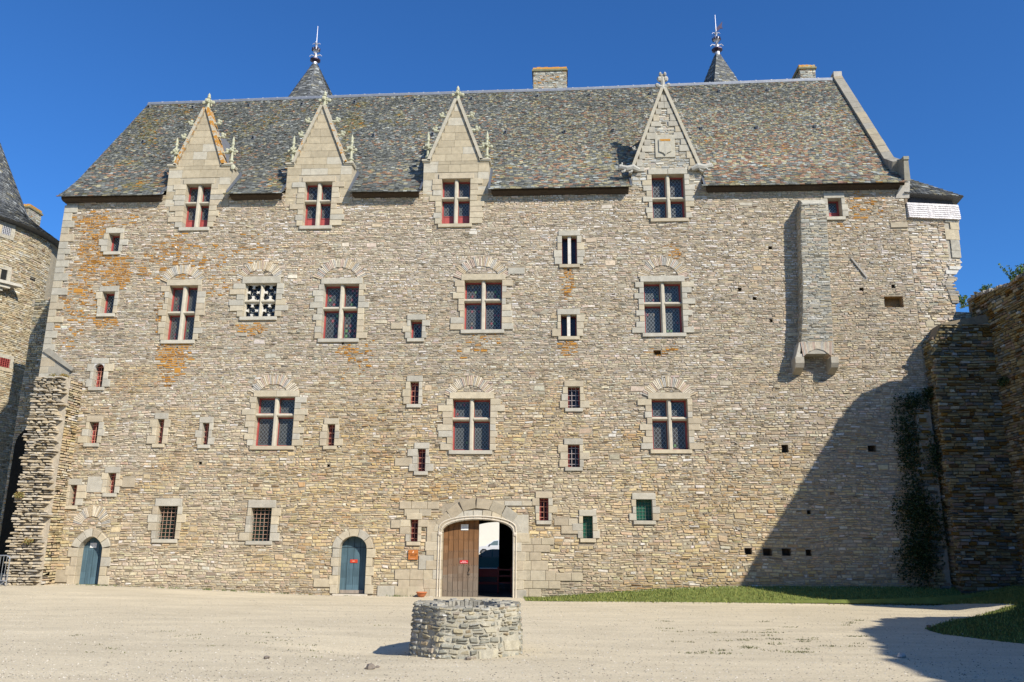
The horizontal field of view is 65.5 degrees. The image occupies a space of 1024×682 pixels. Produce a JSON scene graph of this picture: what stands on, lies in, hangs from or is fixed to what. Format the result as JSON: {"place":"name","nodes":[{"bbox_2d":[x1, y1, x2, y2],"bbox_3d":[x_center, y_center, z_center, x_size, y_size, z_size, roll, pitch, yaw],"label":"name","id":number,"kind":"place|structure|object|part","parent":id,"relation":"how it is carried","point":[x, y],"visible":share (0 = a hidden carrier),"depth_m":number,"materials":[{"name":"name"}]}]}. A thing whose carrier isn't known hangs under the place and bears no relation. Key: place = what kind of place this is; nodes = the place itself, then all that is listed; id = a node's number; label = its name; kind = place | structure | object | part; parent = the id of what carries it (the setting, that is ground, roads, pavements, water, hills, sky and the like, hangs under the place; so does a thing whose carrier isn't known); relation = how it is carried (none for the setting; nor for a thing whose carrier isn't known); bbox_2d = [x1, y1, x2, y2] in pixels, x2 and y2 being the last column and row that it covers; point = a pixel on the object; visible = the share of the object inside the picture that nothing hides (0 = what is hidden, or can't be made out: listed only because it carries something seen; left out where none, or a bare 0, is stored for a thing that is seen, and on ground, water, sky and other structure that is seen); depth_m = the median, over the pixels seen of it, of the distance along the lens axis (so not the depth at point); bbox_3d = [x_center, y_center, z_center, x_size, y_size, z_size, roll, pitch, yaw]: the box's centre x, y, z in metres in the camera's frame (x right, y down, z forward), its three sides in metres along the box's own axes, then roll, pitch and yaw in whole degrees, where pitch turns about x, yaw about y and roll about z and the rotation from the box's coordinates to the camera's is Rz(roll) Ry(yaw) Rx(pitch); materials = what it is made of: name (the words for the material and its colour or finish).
{"place":"outdoors","nodes":[
{"label":"outdoors","id":0,"kind":"place"},
{"bbox_2d":[0,553,1023,681],"bbox_3d":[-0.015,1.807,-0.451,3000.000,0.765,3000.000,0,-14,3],"label":"ground","id":1,"kind":"structure","parent":0,"point":[124,608],"depth_m":16.97,"materials":[{"name":"beige gravel"}]},
{"bbox_2d":[0,555,10,585],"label":"crowd barrier","id":2,"kind":"object","parent":1,"relation":"on","point":[3,580],"visible":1,"depth_m":29.54,"materials":[{"name":"metal"}]},
{"bbox_2d":[0,297,50,572],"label":"link wall","id":3,"kind":"structure","parent":1,"relation":"on","point":[34,352],"depth_m":39.87,"materials":[{"name":"stone"}]},
{"bbox_2d":[0,143,58,518],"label":"round tower","id":4,"kind":"structure","parent":1,"relation":"on","point":[29,245],"depth_m":44.31,"materials":[{"name":"stone"}]},
{"bbox_2d":[2,376,82,584],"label":"buttress","id":5,"kind":"structure","parent":1,"relation":"on","point":[51,433],"depth_m":30.87,"materials":[{"name":"stone"}]},
{"bbox_2d":[13,373,68,543],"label":"buttress weeds","id":6,"kind":"object","parent":5,"relation":"attached to","point":[22,493],"visible":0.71,"depth_m":30.38,"materials":[{"name":"green plant"}]},
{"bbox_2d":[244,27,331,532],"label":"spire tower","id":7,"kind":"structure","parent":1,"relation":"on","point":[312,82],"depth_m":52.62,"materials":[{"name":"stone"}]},
{"bbox_2d":[365,663,375,669],"bbox_3d":[-2.352,5.409,13.192,0.180,0.130,0.150,-7,-16,28],"label":"rock","id":8,"kind":"object","parent":1,"relation":"on","point":[369,666],"visible":0.96,"depth_m":13.14,"materials":[{"name":"stone"}]},
{"bbox_2d":[416,592,426,596],"bbox_3d":[-3.356,9.403,29.524,0.410,0.185,0.410,0,-14,3],"label":"bowl","id":9,"kind":"object","parent":1,"relation":"on","point":[421,594],"visible":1,"depth_m":29.39,"materials":[{"name":"ceramic"}]},
{"bbox_2d":[409,598,522,658],"bbox_3d":[-0.875,5.671,15.402,2.196,1.233,2.199,0,-14,3],"label":"stone well","id":10,"kind":"object","parent":1,"relation":"on","point":[455,628],"visible":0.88,"depth_m":14.58,"materials":[{"name":"beige stone"}]},
{"bbox_2d":[71,583,873,657],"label":"weeds","id":11,"kind":"object","parent":1,"relation":"on","point":[748,647],"visible":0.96,"depth_m":17.61,"materials":[{"name":"green plant"}]},
{"bbox_2d":[479,549,498,567],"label":"parked car","id":12,"kind":"object","parent":1,"relation":"on","point":[489,558],"visible":0.17,"depth_m":53.36,"materials":[{"name":"paint"}]},
{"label":"side window","id":13,"kind":"part","parent":12,"relation":"part of","materials":[{"name":"glass"}]},
{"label":"side window","id":14,"kind":"part","parent":12,"relation":"part of","materials":[{"name":"glass"}]},
{"bbox_2d":[479,540,498,553],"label":"parked car","id":15,"kind":"object","parent":1,"relation":"on","point":[494,544],"visible":0.25,"depth_m":71.05,"materials":[{"name":"paint"}]},
{"bbox_2d":[479,522,498,546],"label":"house","id":16,"kind":"structure","parent":1,"relation":"on","point":[488,533],"depth_m":85.83,"materials":[{"name":"paint"}]},
{"bbox_2d":[8,65,972,597],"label":"castle building","id":17,"kind":"structure","parent":1,"relation":"on","point":[610,339],"depth_m":32.05,"materials":[{"name":"stone"}]},
{"bbox_2d":[65,479,86,508],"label":"window","id":18,"kind":"structure","parent":17,"relation":"in","point":[75,495],"depth_m":31.49,"materials":[{"name":"stone"}]},
{"bbox_2d":[65,528,110,584],"bbox_3d":[-16.358,8.391,31.029,1.783,2.110,0.426,0,-14,3],"label":"doorway","id":19,"kind":"structure","parent":17,"relation":"in","point":[90,570],"depth_m":30.99,"materials":[{"name":"stone"}]},
{"bbox_2d":[77,416,104,446],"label":"window","id":20,"kind":"structure","parent":17,"relation":"in","point":[95,423],"depth_m":32.08,"materials":[{"name":"stone"}]},
{"bbox_2d":[90,543,96,547],"bbox_3d":[-16.440,8.027,31.269,0.258,0.188,0.017,0,-14,3],"label":"notice","id":21,"kind":"object","parent":17,"relation":"attached to","point":[93,545],"visible":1,"depth_m":31.26,"materials":[{"name":"paper"}]},
{"bbox_2d":[85,358,114,390],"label":"window","id":22,"kind":"structure","parent":17,"relation":"in","point":[102,366],"depth_m":32.68,"materials":[{"name":"stone"}]},
{"bbox_2d":[95,286,119,316],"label":"window","id":23,"kind":"structure","parent":17,"relation":"in","point":[107,297],"depth_m":33.48,"materials":[{"name":"stone"}]},
{"bbox_2d":[101,467,121,496],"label":"window","id":24,"kind":"structure","parent":17,"relation":"in","point":[111,477],"depth_m":31.55,"materials":[{"name":"stone"}]},
{"bbox_2d":[98,228,128,254],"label":"window","id":25,"kind":"structure","parent":17,"relation":"in","point":[112,244],"depth_m":34.09,"materials":[{"name":"stone"}]},
{"bbox_2d":[146,413,170,447],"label":"window","id":26,"kind":"structure","parent":17,"relation":"in","point":[162,421],"depth_m":31.94,"materials":[{"name":"stone"}]},
{"bbox_2d":[147,498,185,542],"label":"window","id":27,"kind":"structure","parent":17,"relation":"in","point":[168,530],"depth_m":31.13,"materials":[{"name":"stone"}]},
{"bbox_2d":[158,279,205,343],"bbox_3d":[-13.731,-1.180,33.285,1.993,2.762,0.506,0,-14,3],"label":"window","id":28,"kind":"structure","parent":17,"relation":"in","point":[183,326],"depth_m":33.26,"materials":[{"name":"stone"}]},
{"bbox_2d":[168,178,225,230],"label":"window","id":29,"kind":"structure","parent":17,"relation":"in","point":[196,200],"depth_m":34.37,"materials":[{"name":"stone"}]},
{"bbox_2d":[195,417,214,447],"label":"window","id":30,"kind":"structure","parent":17,"relation":"in","point":[206,426],"depth_m":31.81,"materials":[{"name":"stone"}]},
{"bbox_2d":[229,276,288,320],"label":"window","id":31,"kind":"structure","parent":17,"relation":"in","point":[262,296],"depth_m":33.15,"materials":[{"name":"stone"}]},
{"bbox_2d":[239,500,280,544],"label":"window","id":32,"kind":"structure","parent":17,"relation":"in","point":[262,515],"depth_m":30.91,"materials":[{"name":"stone"}]},
{"bbox_2d":[242,390,307,449],"bbox_3d":[-9.474,3.196,31.940,2.682,2.373,0.506,0,-14,3],"label":"window","id":33,"kind":"structure","parent":17,"relation":"in","point":[277,415],"depth_m":31.93,"materials":[{"name":"stone"}]},
{"bbox_2d":[289,176,344,229],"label":"window","id":34,"kind":"structure","parent":17,"relation":"in","point":[318,197],"depth_m":34.07,"materials":[{"name":"stone"}]},
{"bbox_2d":[319,418,342,449],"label":"window","id":35,"kind":"structure","parent":17,"relation":"in","point":[332,425],"depth_m":31.50,"materials":[{"name":"stone"}]},
{"bbox_2d":[310,278,368,342],"bbox_3d":[-7.092,-1.229,32.904,2.460,2.742,0.506,0,-14,3],"label":"window","id":36,"kind":"structure","parent":17,"relation":"in","point":[342,320],"depth_m":32.90,"materials":[{"name":"stone"}]},
{"bbox_2d":[329,529,375,595],"bbox_3d":[-6.044,8.467,30.338,1.728,2.532,0.546,0,-14,3],"label":"doorway","id":37,"kind":"structure","parent":17,"relation":"in","point":[352,543],"depth_m":30.40,"materials":[{"name":"stone"}]},
{"bbox_2d":[350,559,357,562],"bbox_3d":[-6.069,8.447,30.550,0.285,0.124,0.017,0,-14,3],"label":"sign plate","id":38,"kind":"object","parent":17,"relation":"attached to","point":[353,560],"visible":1,"depth_m":30.55,"materials":[{"name":"metal"}]},
{"bbox_2d":[402,376,422,407],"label":"window","id":39,"kind":"structure","parent":17,"relation":"in","point":[412,399],"depth_m":31.76,"materials":[{"name":"stone"}]},
{"bbox_2d":[408,550,417,559],"bbox_3d":[-3.742,8.091,30.147,0.365,0.361,0.054,0,-14,3],"label":"plaque","id":40,"kind":"object","parent":17,"relation":"attached to","point":[412,554],"visible":1,"depth_m":30.12,"materials":[{"name":"metal"}]},
{"bbox_2d":[400,513,428,545],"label":"window","id":41,"kind":"structure","parent":17,"relation":"in","point":[412,529],"depth_m":30.43,"materials":[{"name":"stone"}]},
{"bbox_2d":[402,314,429,341],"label":"window","id":42,"kind":"structure","parent":17,"relation":"in","point":[414,331],"depth_m":32.39,"materials":[{"name":"stone"}]},
{"bbox_2d":[407,443,433,474],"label":"window","id":43,"kind":"structure","parent":17,"relation":"in","point":[420,453],"depth_m":31.06,"materials":[{"name":"stone"}]},
{"bbox_2d":[429,173,484,227],"bbox_3d":[-2.312,-5.899,33.788,2.352,2.456,0.506,0,-14,3],"label":"window","id":44,"kind":"structure","parent":17,"relation":"in","point":[457,205],"depth_m":33.75,"materials":[{"name":"stone"}]},
{"bbox_2d":[461,524,467,529],"bbox_3d":[-1.820,7.165,30.619,0.283,0.215,0.017,0,-14,3],"label":"notice","id":45,"kind":"object","parent":17,"relation":"attached to","point":[464,526],"visible":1,"depth_m":30.61,"materials":[{"name":"paper"}]},
{"bbox_2d":[437,392,504,453],"bbox_3d":[-1.600,3.272,31.455,2.654,2.442,0.506,0,-14,3],"label":"window","id":46,"kind":"structure","parent":17,"relation":"in","point":[469,418],"depth_m":31.44,"materials":[{"name":"stone"}]},
{"bbox_2d":[450,274,512,333],"bbox_3d":[-1.206,-1.476,32.618,2.571,2.509,0.506,0,-14,3],"label":"window","id":47,"kind":"structure","parent":17,"relation":"in","point":[482,306],"depth_m":32.62,"materials":[{"name":"stone"}]},
{"bbox_2d":[478,567,511,593],"bbox_3d":[-1.181,9.832,32.742,2.384,1.043,0.150,0,-14,3],"label":"barrier","id":48,"kind":"object","parent":17,"relation":"on","point":[488,580],"visible":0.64,"depth_m":32.71,"materials":[{"name":"red paint"}]},
{"bbox_2d":[532,492,556,524],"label":"window","id":49,"kind":"structure","parent":17,"relation":"in","point":[545,509],"depth_m":30.38,"materials":[{"name":"stone"}]},
{"bbox_2d":[552,309,584,339],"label":"window","id":50,"kind":"structure","parent":17,"relation":"in","point":[568,328],"depth_m":32.07,"materials":[{"name":"stone"}]},
{"bbox_2d":[554,230,584,267],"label":"window","id":51,"kind":"structure","parent":17,"relation":"in","point":[570,252],"depth_m":32.88,"materials":[{"name":"stone"}]},
{"bbox_2d":[558,439,589,470],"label":"window","id":52,"kind":"structure","parent":17,"relation":"in","point":[571,459],"depth_m":30.79,"materials":[{"name":"stone"}]},
{"bbox_2d":[560,381,589,411],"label":"window","id":53,"kind":"structure","parent":17,"relation":"in","point":[572,398],"depth_m":31.35,"materials":[{"name":"stone"}]},
{"bbox_2d":[572,510,599,541],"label":"window","id":54,"kind":"structure","parent":17,"relation":"in","point":[587,529],"depth_m":30.11,"materials":[{"name":"stone"}]},
{"bbox_2d":[629,493,659,524],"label":"window","id":55,"kind":"structure","parent":17,"relation":"in","point":[643,509],"depth_m":30.17,"materials":[{"name":"stone"}]},
{"bbox_2d":[632,275,695,336],"bbox_3d":[6.089,-1.356,32.156,2.553,2.550,0.506,0,-14,3],"label":"window","id":56,"kind":"structure","parent":17,"relation":"in","point":[663,302],"depth_m":32.16,"materials":[{"name":"stone"}]},
{"bbox_2d":[642,168,694,221],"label":"window","id":57,"kind":"structure","parent":17,"relation":"in","point":[664,188],"depth_m":33.29,"materials":[{"name":"stone"}]},
{"bbox_2d":[637,393,703,453],"bbox_3d":[6.141,3.216,31.011,2.484,2.370,0.506,0,-14,3],"label":"window","id":58,"kind":"structure","parent":17,"relation":"in","point":[667,429],"depth_m":31.00,"materials":[{"name":"stone"}]},
{"bbox_2d":[820,193,848,220],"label":"window","id":59,"kind":"structure","parent":17,"relation":"in","point":[836,208],"depth_m":32.64,"materials":[{"name":"stone"}]},
{"bbox_2d":[62,584,932,597],"bbox_3d":[-0.904,9.246,29.523,33.212,0.574,0.329,0,-14,3],"label":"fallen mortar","id":60,"kind":"object","parent":1,"relation":"on","point":[371,595],"visible":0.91,"depth_m":29.95,"materials":[{"name":"stone"}]},
{"bbox_2d":[704,19,737,81],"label":"spire tower","id":61,"kind":"structure","parent":1,"relation":"on","point":[719,69],"depth_m":51.72,"materials":[{"name":"stone"}]},
{"bbox_2d":[897,652,905,657],"bbox_3d":[7.309,5.904,14.933,0.148,0.121,0.170,-8,-17,32],"label":"rock","id":62,"kind":"object","parent":1,"relation":"on","point":[901,655],"visible":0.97,"depth_m":14.89,"materials":[{"name":"stone"}]},
{"bbox_2d":[910,265,1023,594],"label":"curtain wall","id":63,"kind":"structure","parent":1,"relation":"on","point":[977,413],"depth_m":29.07,"materials":[{"name":"stone"}]},
{"bbox_2d":[890,376,1009,588],"bbox_3d":[16.017,5.231,29.464,4.397,7.608,2.821,0,-14,3],"label":"ivy","id":64,"kind":"object","parent":63,"relation":"attached to","point":[916,513],"visible":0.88,"depth_m":29.28,"materials":[{"name":"green plant"}]},
{"bbox_2d":[958,294,967,306],"bbox_3d":[18.448,-1.652,32.560,0.447,0.573,0.244,0,-14,3],"label":"wall plant","id":65,"kind":"object","parent":63,"relation":"attached to","point":[961,300],"depth_m":32.53,"materials":[{"name":"green plant"}]},
{"bbox_2d":[978,283,991,290],"bbox_3d":[18.353,-1.977,30.837,0.501,0.512,0.270,-10,-17,35],"label":"wall plant","id":66,"kind":"object","parent":63,"relation":"attached to","point":[985,287],"depth_m":30.87,"materials":[{"name":"green plant"}]},
{"bbox_2d":[959,280,1011,308],"bbox_3d":[18.387,-1.812,30.668,0.560,0.514,4.928,0,-14,3],"label":"wall moss","id":67,"kind":"object","parent":63,"relation":"attached to","point":[967,302],"depth_m":32.69,"materials":[{"name":"green plant"}]},
{"bbox_2d":[998,263,1017,281],"bbox_3d":[18.042,-2.410,28.852,0.611,0.904,0.458,6,-15,-22],"label":"wall plant","id":68,"kind":"object","parent":63,"relation":"attached to","point":[1013,276],"depth_m":28.84,"materials":[{"name":"green plant"}]},
{"bbox_2d":[1015,264,1023,274],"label":"wall plant","id":69,"kind":"object","parent":63,"relation":"attached to","point":[1020,270],"depth_m":28.36,"materials":[{"name":"green plant"}]},
{"bbox_2d":[0,0,1023,311],"label":"sky","id":70,"kind":"structure","parent":0,"point":[941,82],"materials":[{"name":"blue"}]},
{"bbox_2d":[523,584,1023,605],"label":"lawn","id":71,"kind":"structure","parent":0,"point":[942,599],"depth_m":28.05,"materials":[{"name":"green plant"}]},
{"bbox_2d":[925,600,1023,643],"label":"lawn","id":72,"kind":"structure","parent":0,"point":[987,628],"depth_m":20.67,"materials":[{"name":"green plant"}]}
]}

